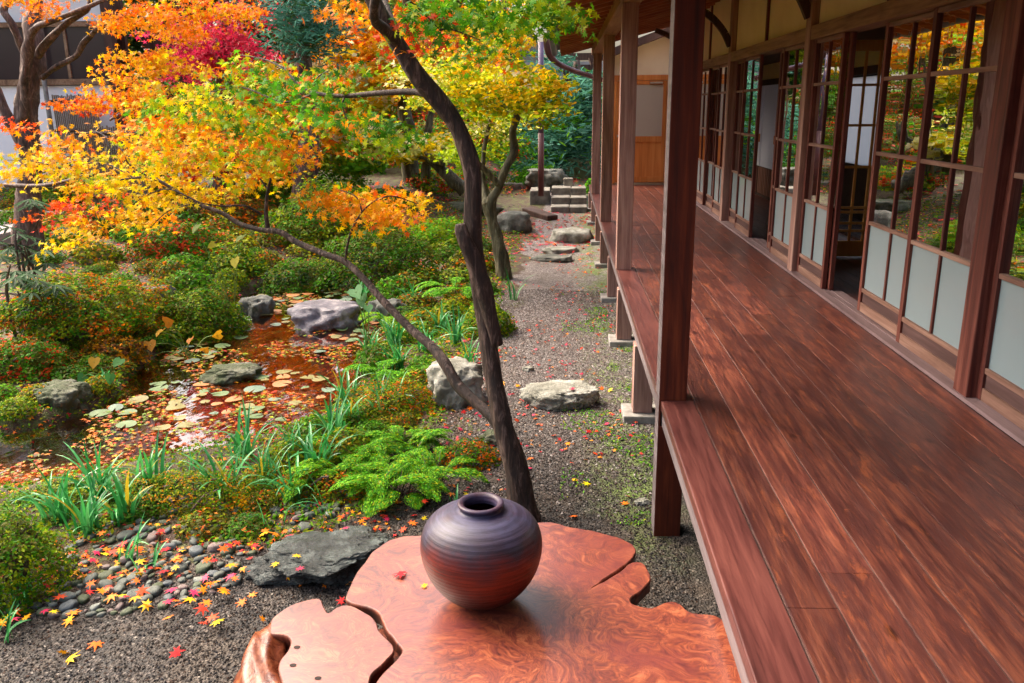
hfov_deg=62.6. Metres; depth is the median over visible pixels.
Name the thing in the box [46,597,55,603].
pebble
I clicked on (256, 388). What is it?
lily pad
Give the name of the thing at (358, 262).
plant
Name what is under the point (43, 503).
plant
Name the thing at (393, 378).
plant
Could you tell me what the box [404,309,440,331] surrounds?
plant
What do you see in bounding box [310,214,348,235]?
plant
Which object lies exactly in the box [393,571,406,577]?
fallen leaf
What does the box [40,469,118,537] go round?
iris clump
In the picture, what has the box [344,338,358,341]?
lily pad
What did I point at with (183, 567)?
pebble
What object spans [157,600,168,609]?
pebble
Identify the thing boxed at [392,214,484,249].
azalea shrub
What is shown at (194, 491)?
azalea shrub
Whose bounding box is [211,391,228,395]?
lily pad
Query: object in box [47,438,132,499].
iris clump
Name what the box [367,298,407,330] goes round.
rock
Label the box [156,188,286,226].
azalea shrub
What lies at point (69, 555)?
pebble
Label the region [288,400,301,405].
lily pad
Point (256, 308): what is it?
rock
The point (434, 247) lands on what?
plant
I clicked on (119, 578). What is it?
pebble
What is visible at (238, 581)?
pebble
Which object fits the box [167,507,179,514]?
pebble
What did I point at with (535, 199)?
stone block
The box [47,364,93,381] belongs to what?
plant
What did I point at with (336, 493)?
azalea shrub
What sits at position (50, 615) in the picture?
pebble
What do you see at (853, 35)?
sliding door
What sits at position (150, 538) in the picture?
pebble
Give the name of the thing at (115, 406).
lily pad
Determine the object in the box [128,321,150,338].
plant
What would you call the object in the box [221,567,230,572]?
pebble
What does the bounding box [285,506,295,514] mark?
pebble
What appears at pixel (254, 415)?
lily pad
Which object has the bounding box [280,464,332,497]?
plant
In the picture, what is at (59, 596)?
fallen leaf
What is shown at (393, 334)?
iris clump
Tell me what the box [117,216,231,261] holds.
azalea shrub
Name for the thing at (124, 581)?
pebble
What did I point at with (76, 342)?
plant
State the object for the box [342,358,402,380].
fern
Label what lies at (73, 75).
white house
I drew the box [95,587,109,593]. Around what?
fallen leaf
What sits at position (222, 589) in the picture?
fallen leaf
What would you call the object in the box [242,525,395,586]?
rock
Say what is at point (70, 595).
pebble
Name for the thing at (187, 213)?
plant
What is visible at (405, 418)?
plant
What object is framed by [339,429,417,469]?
fern
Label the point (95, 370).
plant
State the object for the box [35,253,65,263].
plant
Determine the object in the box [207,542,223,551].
pebble
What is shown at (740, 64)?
sliding door
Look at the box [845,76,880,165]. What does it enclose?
paper window
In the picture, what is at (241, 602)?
fallen leaf
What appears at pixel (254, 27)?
tree foliage
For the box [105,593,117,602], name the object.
fallen leaf
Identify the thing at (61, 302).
azalea shrub
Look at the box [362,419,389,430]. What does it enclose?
plant
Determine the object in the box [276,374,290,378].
lily pad
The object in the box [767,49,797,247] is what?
sliding door
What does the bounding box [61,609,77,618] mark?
pebble
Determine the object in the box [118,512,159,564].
iris clump
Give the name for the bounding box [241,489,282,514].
plant
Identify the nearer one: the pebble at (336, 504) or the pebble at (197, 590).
the pebble at (197, 590)
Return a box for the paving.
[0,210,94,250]
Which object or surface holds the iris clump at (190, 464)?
on the ground at (532, 274)
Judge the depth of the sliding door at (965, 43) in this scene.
4.26 m
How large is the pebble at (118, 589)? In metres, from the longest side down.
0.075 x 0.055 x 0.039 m
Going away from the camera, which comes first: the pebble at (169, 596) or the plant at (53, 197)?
the pebble at (169, 596)
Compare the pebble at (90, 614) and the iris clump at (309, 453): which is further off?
the iris clump at (309, 453)
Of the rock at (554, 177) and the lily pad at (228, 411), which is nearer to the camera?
the lily pad at (228, 411)
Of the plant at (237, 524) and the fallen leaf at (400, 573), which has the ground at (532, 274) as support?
the plant at (237, 524)
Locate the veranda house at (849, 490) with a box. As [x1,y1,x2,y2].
[543,0,1023,682]
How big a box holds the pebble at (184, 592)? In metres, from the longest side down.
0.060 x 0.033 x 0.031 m
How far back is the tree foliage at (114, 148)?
12.88 m
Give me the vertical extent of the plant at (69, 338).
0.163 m
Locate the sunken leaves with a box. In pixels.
[0,308,375,486]
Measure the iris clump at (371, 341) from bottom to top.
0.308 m
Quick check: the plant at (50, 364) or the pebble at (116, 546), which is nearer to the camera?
the pebble at (116, 546)
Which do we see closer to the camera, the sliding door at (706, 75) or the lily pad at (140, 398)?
the lily pad at (140, 398)
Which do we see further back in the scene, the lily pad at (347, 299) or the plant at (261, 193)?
the plant at (261, 193)
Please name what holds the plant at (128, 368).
on the ground at (532, 274)
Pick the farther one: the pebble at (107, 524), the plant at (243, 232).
the plant at (243, 232)
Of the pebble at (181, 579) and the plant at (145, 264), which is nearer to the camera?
the pebble at (181, 579)
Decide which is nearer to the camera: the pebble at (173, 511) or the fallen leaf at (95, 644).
the fallen leaf at (95, 644)
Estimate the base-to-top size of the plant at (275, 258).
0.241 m
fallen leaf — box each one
[53,593,65,599]
[61,618,73,626]
[66,609,79,614]
[66,650,80,664]
[85,580,94,588]
[87,640,102,651]
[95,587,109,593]
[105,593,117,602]
[134,558,146,564]
[136,585,149,595]
[138,599,151,611]
[169,646,184,657]
[183,597,194,602]
[190,589,201,595]
[193,603,208,615]
[198,585,206,593]
[201,599,210,606]
[205,613,217,621]
[211,618,224,625]
[217,544,228,552]
[217,587,229,593]
[237,598,245,605]
[337,596,345,604]
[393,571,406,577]
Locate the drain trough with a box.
[522,207,557,220]
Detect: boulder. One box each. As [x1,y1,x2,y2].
[426,356,486,409]
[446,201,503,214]
[497,211,532,233]
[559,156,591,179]
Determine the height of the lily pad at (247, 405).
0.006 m
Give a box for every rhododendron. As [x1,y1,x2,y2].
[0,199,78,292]
[0,241,99,347]
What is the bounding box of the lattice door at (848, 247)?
[836,40,884,255]
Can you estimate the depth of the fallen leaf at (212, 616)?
3.51 m
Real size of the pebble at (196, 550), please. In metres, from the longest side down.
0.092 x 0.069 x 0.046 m
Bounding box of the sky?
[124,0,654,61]
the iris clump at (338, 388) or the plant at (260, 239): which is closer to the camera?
the iris clump at (338, 388)
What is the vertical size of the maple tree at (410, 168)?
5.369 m
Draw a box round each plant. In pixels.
[0,198,14,208]
[0,209,13,224]
[0,382,20,400]
[0,396,41,421]
[2,188,44,205]
[2,205,47,217]
[3,528,56,561]
[5,490,42,508]
[9,344,68,375]
[14,382,47,405]
[29,475,85,501]
[33,495,53,511]
[33,514,63,529]
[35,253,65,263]
[41,185,69,198]
[42,192,80,210]
[42,212,65,232]
[43,224,84,248]
[45,326,85,341]
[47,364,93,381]
[54,208,84,220]
[57,221,81,230]
[61,182,102,203]
[62,338,87,351]
[68,240,122,266]
[68,487,99,515]
[69,349,98,363]
[70,246,101,255]
[71,515,106,534]
[73,203,93,210]
[74,366,101,375]
[77,352,116,374]
[77,357,124,384]
[78,222,112,238]
[80,264,110,276]
[83,278,112,293]
[83,375,116,396]
[89,326,133,343]
[93,260,119,271]
[100,357,136,374]
[101,475,167,510]
[106,492,172,526]
[110,222,145,241]
[112,272,141,285]
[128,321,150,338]
[131,472,181,494]
[132,326,164,339]
[133,258,165,275]
[140,335,167,346]
[143,317,222,358]
[146,321,200,350]
[148,259,194,283]
[150,245,187,259]
[154,252,211,276]
[156,221,195,240]
[157,276,191,291]
[161,205,208,226]
[165,266,214,292]
[173,506,235,542]
[176,508,216,525]
[185,245,218,259]
[192,223,245,310]
[196,215,244,234]
[197,228,239,242]
[203,252,256,276]
[204,242,256,268]
[209,234,248,244]
[210,287,240,302]
[212,280,241,292]
[214,268,250,286]
[216,236,261,251]
[217,202,261,217]
[218,227,255,243]
[220,511,272,544]
[221,255,271,277]
[234,190,256,201]
[239,464,278,489]
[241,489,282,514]
[243,178,276,198]
[247,229,260,237]
[247,247,268,260]
[247,475,279,495]
[252,180,291,207]
[252,249,285,270]
[253,223,295,246]
[255,208,303,226]
[265,437,317,470]
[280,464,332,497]
[283,220,335,245]
[284,239,330,257]
[289,414,334,440]
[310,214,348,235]
[310,239,330,248]
[313,434,362,468]
[315,259,344,275]
[318,425,372,464]
[327,407,369,428]
[332,386,373,408]
[335,251,379,272]
[347,284,372,345]
[351,342,404,376]
[353,403,378,419]
[356,420,389,435]
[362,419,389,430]
[370,274,414,298]
[370,399,406,417]
[371,195,396,218]
[371,287,408,300]
[372,186,417,210]
[377,413,397,424]
[384,374,413,385]
[384,434,415,451]
[385,275,429,295]
[385,319,440,344]
[386,305,425,323]
[389,411,420,429]
[390,399,413,413]
[391,268,440,291]
[391,366,417,384]
[394,265,443,289]
[395,242,438,257]
[395,292,439,309]
[398,368,430,396]
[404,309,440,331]
[404,360,431,389]
[409,354,434,368]
[428,299,468,324]
[431,244,460,263]
[432,237,459,255]
[438,267,469,284]
[439,293,471,308]
[443,282,469,299]
[445,248,494,276]
[460,281,501,298]
[482,238,492,251]
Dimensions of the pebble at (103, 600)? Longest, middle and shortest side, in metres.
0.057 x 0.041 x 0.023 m
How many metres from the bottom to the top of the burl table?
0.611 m
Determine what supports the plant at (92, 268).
on the ground at (532, 274)
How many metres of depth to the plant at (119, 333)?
7.34 m
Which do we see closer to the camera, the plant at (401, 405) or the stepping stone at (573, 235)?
the plant at (401, 405)
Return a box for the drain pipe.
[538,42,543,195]
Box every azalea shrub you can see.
[0,269,159,342]
[0,334,82,382]
[0,500,84,620]
[42,143,208,201]
[78,194,181,233]
[80,334,152,365]
[99,277,187,335]
[105,466,274,519]
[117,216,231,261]
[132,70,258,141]
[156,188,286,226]
[158,279,252,346]
[254,148,374,201]
[257,257,341,293]
[260,172,395,246]
[270,469,370,504]
[314,223,446,295]
[317,69,441,132]
[319,126,369,155]
[322,34,506,122]
[330,146,445,167]
[350,377,437,420]
[382,114,532,162]
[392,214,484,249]
[402,166,489,193]
[425,92,532,149]
[433,437,502,470]
[458,297,518,338]
[512,164,563,184]
[585,178,590,193]
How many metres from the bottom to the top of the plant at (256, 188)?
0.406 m
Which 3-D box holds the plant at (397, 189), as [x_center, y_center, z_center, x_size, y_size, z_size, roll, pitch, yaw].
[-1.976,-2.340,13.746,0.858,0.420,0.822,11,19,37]
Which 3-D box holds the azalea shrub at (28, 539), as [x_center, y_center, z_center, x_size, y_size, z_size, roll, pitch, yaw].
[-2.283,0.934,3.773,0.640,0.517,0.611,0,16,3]
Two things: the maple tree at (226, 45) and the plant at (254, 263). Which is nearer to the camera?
the plant at (254, 263)
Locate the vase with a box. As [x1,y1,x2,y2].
[420,492,541,610]
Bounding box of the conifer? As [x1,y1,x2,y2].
[237,0,369,209]
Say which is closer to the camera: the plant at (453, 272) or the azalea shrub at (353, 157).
the plant at (453, 272)
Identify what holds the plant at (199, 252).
on the ground at (532, 274)
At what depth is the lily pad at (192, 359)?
7.28 m
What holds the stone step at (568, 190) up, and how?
on the ground at (532, 274)
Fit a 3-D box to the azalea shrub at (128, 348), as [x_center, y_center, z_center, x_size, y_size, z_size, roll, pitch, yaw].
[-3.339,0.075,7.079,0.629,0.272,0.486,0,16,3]
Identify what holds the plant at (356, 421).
on the ground at (532, 274)
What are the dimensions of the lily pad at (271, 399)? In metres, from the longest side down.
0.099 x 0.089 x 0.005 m
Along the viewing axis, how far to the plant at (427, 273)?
9.55 m
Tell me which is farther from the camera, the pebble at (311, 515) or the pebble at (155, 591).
the pebble at (311, 515)
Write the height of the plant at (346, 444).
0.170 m
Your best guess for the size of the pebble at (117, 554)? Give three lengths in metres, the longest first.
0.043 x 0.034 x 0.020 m
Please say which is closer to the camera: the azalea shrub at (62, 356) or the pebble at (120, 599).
the pebble at (120, 599)
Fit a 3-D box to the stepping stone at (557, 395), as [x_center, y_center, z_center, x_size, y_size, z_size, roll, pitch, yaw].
[0.326,0.407,5.860,0.541,0.224,0.413,-5,16,-15]
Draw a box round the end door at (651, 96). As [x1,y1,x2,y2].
[615,80,666,181]
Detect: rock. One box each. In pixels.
[33,379,95,412]
[135,285,176,299]
[199,362,262,387]
[238,295,275,323]
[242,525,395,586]
[287,299,364,338]
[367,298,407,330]
[479,429,496,445]
[524,168,568,190]
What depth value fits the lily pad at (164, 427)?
5.75 m
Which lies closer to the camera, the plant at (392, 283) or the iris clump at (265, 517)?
the iris clump at (265, 517)
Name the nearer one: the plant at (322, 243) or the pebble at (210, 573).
the pebble at (210, 573)
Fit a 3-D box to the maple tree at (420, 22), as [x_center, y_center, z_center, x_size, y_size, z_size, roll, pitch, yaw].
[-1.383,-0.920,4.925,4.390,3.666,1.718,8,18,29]
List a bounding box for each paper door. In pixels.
[755,86,764,192]
[757,84,777,197]
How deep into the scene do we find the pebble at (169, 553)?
4.05 m
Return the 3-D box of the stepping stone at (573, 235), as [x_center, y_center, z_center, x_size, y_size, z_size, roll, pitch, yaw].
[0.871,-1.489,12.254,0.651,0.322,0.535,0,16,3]
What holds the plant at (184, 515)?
on the ground at (532, 274)
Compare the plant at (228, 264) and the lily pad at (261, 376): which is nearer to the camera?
the lily pad at (261, 376)
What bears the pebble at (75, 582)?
on the ground at (532, 274)
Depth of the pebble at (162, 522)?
4.32 m
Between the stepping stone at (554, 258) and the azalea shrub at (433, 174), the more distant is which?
the azalea shrub at (433, 174)
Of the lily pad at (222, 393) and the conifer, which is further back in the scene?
the conifer
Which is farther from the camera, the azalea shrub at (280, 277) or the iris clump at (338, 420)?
the azalea shrub at (280, 277)
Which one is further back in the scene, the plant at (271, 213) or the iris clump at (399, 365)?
the plant at (271, 213)
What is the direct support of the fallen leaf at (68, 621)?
on the ground at (532, 274)
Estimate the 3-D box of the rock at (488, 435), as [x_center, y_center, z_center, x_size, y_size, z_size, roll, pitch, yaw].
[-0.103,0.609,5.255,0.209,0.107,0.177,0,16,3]
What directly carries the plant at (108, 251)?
on the ground at (532, 274)
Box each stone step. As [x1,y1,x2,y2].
[551,195,586,204]
[551,204,586,212]
[552,185,585,195]
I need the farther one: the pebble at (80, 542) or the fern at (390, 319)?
the fern at (390, 319)
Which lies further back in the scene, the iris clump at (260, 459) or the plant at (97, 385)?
the plant at (97, 385)
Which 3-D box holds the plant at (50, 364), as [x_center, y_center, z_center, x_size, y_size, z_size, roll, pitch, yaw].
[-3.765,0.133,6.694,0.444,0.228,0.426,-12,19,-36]
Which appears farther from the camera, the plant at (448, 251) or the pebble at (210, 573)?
the plant at (448, 251)
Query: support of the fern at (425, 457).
on the ground at (532, 274)
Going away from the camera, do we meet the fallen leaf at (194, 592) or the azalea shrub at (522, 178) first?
the fallen leaf at (194, 592)
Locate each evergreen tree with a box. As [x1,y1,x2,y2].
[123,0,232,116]
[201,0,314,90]
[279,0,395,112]
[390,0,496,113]
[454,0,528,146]
[493,49,602,181]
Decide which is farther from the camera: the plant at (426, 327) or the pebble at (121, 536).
the plant at (426, 327)
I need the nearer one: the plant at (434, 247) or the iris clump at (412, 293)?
the iris clump at (412, 293)
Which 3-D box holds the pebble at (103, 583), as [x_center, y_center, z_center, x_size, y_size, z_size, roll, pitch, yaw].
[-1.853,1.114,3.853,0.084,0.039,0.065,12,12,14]
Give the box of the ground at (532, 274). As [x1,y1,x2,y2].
[0,34,1023,682]
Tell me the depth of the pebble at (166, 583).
3.82 m
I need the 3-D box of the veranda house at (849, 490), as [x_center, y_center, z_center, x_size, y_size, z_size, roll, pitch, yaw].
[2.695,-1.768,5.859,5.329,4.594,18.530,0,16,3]
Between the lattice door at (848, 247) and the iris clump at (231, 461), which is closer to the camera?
the iris clump at (231, 461)
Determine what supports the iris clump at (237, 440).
on the ground at (532, 274)
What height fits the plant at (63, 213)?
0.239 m
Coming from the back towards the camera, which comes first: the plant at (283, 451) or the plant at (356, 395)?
the plant at (356, 395)
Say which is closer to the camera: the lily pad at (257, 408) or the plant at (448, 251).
the lily pad at (257, 408)
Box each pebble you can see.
[31,602,41,608]
[36,607,52,615]
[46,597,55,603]
[47,612,59,618]
[48,602,57,606]
[52,589,63,597]
[58,591,76,601]
[58,599,78,612]
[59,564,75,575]
[59,581,71,589]
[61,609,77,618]
[67,554,79,560]
[71,579,81,585]
[74,539,85,546]
[77,594,89,603]
[79,568,89,573]
[80,560,89,565]
[82,533,95,542]
[83,572,98,585]
[85,584,96,591]
[85,611,96,616]
[89,603,100,610]
[93,548,104,555]
[96,608,105,612]
[96,612,106,616]
[98,570,114,579]
[98,579,114,588]
[101,564,110,569]
[101,587,113,595]
[101,596,110,603]
[104,537,115,543]
[105,520,116,527]
[109,565,121,571]
[111,542,125,549]
[111,552,118,558]
[113,584,125,594]
[115,574,125,581]
[115,601,124,609]
[116,529,134,540]
[116,578,128,586]
[118,595,125,601]
[120,555,135,564]
[120,607,134,615]
[123,524,134,529]
[125,561,133,567]
[126,588,143,601]
[127,571,141,581]
[130,579,140,585]
[133,525,149,533]
[133,594,153,607]
[135,518,145,524]
[135,554,145,565]
[135,564,143,571]
[139,532,147,539]
[140,574,147,581]
[142,568,152,575]
[145,585,162,596]
[146,530,160,542]
[148,526,155,531]
[148,552,159,559]
[152,582,163,587]
[153,560,167,568]
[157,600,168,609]
[158,520,169,525]
[159,514,168,518]
[160,565,170,576]
[161,543,177,550]
[163,580,172,586]
[163,593,175,599]
[164,526,171,533]
[165,551,172,556]
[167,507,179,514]
[169,555,176,562]
[171,540,181,545]
[171,561,188,574]
[178,548,188,553]
[178,577,185,582]
[178,584,187,590]
[179,595,187,602]
[180,589,187,596]
[182,570,190,576]
[188,529,201,536]
[189,536,199,545]
[189,545,203,556]
[190,586,205,595]
[193,554,209,561]
[193,577,204,582]
[193,581,202,587]
[195,561,213,573]
[203,541,210,548]
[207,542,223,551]
[207,570,217,576]
[207,583,219,589]
[213,570,224,579]
[217,561,224,566]
[217,578,225,582]
[220,546,235,555]
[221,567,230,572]
[221,583,230,588]
[226,537,236,543]
[228,562,241,571]
[231,574,242,585]
[232,507,242,512]
[236,545,244,549]
[247,550,256,555]
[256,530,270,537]
[270,505,281,513]
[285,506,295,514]
[292,514,303,521]
[294,510,304,515]
[297,522,313,531]
[304,511,316,518]
[321,503,331,510]
[325,510,335,518]
[332,502,340,507]
[333,507,340,512]
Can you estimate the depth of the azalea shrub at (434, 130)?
16.89 m
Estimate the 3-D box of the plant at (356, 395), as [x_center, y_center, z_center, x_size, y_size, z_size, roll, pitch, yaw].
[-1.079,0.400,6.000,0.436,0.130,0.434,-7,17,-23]
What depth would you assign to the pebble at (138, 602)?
3.68 m
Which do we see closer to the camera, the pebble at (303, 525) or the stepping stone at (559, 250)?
the pebble at (303, 525)
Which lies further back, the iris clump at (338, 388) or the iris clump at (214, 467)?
the iris clump at (338, 388)
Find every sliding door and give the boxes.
[696,68,711,204]
[705,67,718,207]
[711,64,727,215]
[728,60,743,223]
[734,55,763,237]
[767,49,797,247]
[769,43,804,263]
[796,32,849,288]
[826,32,856,289]
[857,11,933,335]
[896,0,1006,380]
[976,69,1023,429]
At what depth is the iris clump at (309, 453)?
4.88 m
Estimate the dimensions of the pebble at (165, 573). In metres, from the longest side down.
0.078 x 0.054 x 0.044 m
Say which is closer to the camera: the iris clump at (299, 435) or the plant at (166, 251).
the iris clump at (299, 435)
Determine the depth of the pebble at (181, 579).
3.84 m
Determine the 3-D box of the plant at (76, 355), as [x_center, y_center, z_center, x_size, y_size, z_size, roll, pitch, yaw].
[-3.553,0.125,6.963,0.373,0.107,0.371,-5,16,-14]
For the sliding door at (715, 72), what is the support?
in the veranda house at (849, 490)
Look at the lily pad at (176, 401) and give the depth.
6.25 m
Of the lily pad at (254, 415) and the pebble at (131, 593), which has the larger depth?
the lily pad at (254, 415)
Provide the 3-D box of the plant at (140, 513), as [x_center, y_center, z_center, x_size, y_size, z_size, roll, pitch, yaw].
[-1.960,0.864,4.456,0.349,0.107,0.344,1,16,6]
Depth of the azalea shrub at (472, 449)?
4.92 m
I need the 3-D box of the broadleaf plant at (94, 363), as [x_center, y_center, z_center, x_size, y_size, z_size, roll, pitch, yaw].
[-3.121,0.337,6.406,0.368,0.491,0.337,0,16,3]
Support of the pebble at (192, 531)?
on the ground at (532, 274)
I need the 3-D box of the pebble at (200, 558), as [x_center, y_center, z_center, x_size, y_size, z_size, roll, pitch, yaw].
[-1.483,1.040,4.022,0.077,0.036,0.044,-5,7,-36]
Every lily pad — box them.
[89,409,110,416]
[108,404,122,410]
[115,420,136,427]
[118,409,136,414]
[126,395,148,403]
[149,385,167,390]
[150,381,165,385]
[152,424,170,429]
[165,403,185,409]
[168,399,181,403]
[174,415,185,419]
[177,422,194,427]
[184,358,199,362]
[193,381,208,385]
[198,389,208,392]
[202,355,214,358]
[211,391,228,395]
[215,343,230,347]
[221,409,230,413]
[225,396,241,401]
[234,335,247,338]
[238,403,254,407]
[244,385,265,392]
[249,413,262,417]
[250,406,264,410]
[253,374,268,379]
[268,397,280,400]
[272,380,291,386]
[276,370,292,373]
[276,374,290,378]
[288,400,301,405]
[299,375,313,378]
[312,376,328,380]
[321,387,333,391]
[339,297,351,300]
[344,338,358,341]
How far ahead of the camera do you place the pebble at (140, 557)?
4.00 m
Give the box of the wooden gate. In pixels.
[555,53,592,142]
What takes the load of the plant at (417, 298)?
on the ground at (532, 274)
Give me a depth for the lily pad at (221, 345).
7.73 m
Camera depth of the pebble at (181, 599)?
3.68 m
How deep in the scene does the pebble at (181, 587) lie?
3.77 m
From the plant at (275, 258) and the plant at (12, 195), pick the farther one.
the plant at (12, 195)
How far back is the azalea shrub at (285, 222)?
11.33 m
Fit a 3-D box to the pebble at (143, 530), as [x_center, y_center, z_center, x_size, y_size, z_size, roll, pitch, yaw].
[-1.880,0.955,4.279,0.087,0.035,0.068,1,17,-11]
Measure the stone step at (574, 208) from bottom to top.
0.220 m
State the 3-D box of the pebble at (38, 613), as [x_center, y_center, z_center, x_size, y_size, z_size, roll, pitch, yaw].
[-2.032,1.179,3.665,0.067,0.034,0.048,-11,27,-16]
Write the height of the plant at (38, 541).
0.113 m
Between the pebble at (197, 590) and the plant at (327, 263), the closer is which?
the pebble at (197, 590)
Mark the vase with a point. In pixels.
(480, 551)
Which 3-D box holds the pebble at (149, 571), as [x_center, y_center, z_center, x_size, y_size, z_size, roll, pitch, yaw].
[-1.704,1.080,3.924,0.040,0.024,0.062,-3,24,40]
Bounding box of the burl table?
[233,522,741,682]
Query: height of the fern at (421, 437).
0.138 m
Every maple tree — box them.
[0,0,269,256]
[0,0,599,522]
[113,0,357,197]
[129,0,297,195]
[310,0,492,195]
[374,0,581,279]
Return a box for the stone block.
[530,187,549,204]
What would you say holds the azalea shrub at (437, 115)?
on the ground at (532, 274)
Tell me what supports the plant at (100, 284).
on the ground at (532, 274)
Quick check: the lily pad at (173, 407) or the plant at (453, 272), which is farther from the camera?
the plant at (453, 272)
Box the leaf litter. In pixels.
[0,111,641,587]
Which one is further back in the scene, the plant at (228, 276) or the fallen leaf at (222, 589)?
the plant at (228, 276)
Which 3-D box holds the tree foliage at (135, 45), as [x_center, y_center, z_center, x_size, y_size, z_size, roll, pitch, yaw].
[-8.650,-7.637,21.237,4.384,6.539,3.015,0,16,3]
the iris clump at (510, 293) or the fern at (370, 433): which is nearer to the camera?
the fern at (370, 433)
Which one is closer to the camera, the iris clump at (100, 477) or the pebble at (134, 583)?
the pebble at (134, 583)
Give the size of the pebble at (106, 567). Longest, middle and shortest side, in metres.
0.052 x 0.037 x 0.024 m
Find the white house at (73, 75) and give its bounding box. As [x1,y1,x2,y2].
[0,0,204,187]
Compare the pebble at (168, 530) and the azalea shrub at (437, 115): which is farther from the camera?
the azalea shrub at (437, 115)
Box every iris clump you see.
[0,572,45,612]
[0,599,27,642]
[3,460,103,526]
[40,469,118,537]
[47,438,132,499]
[75,466,155,526]
[84,368,109,385]
[99,429,177,493]
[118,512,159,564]
[124,540,167,571]
[166,444,204,483]
[180,440,263,501]
[204,428,253,468]
[206,396,278,457]
[227,429,298,477]
[244,445,313,502]
[250,502,297,534]
[259,412,325,463]
[284,418,359,470]
[290,469,332,518]
[300,386,350,439]
[316,361,376,405]
[320,384,365,426]
[347,275,369,301]
[349,322,383,350]
[356,369,413,416]
[374,335,414,371]
[376,312,420,344]
[395,279,425,304]
[405,315,457,352]
[412,300,452,328]
[432,303,476,343]
[449,484,457,500]
[461,332,480,361]
[504,267,532,299]
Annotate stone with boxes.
[489,182,530,189]
[519,380,599,411]
[522,366,533,371]
[530,254,572,262]
[542,246,578,253]
[550,227,593,243]
[634,497,651,504]
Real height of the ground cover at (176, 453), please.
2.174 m
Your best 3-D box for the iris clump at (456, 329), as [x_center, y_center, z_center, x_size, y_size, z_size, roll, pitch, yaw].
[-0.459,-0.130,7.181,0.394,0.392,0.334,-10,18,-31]
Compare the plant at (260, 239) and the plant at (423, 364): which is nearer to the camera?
the plant at (423, 364)
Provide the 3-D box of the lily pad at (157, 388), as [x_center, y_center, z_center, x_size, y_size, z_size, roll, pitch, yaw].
[-2.750,0.363,6.563,0.143,0.008,0.145,2,17,15]
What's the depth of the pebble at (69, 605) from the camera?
3.68 m
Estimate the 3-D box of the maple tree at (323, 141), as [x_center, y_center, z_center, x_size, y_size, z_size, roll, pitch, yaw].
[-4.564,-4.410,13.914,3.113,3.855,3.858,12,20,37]
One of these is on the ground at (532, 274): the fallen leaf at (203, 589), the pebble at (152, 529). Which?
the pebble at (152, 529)
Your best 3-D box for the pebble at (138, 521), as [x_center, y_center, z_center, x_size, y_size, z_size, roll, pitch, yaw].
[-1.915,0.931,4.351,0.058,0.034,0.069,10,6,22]
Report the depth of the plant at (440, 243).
11.07 m
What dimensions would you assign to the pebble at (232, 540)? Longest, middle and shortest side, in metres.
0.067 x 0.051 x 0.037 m
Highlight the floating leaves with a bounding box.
[0,287,390,479]
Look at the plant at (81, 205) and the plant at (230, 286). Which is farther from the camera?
the plant at (81, 205)
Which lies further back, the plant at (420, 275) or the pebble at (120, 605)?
the plant at (420, 275)
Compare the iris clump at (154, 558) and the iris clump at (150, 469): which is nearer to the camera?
the iris clump at (154, 558)
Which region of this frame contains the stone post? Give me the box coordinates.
[564,178,572,186]
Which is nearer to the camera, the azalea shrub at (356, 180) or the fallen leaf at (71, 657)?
the fallen leaf at (71, 657)
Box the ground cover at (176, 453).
[0,129,653,547]
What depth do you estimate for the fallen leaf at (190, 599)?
3.63 m
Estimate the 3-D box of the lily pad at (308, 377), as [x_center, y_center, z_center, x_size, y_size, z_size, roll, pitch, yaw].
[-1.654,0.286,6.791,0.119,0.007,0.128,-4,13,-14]
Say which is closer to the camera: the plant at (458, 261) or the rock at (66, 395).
the rock at (66, 395)
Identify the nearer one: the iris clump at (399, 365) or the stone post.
the iris clump at (399, 365)
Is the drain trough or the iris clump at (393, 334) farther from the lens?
the drain trough
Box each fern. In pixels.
[282,453,397,503]
[312,430,392,454]
[328,458,471,517]
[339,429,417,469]
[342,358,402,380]
[357,425,451,455]
[358,311,410,330]
[387,446,489,499]
[410,277,471,297]
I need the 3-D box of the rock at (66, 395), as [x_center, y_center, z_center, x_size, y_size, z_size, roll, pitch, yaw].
[-3.291,0.457,6.210,0.393,0.321,0.469,0,16,3]

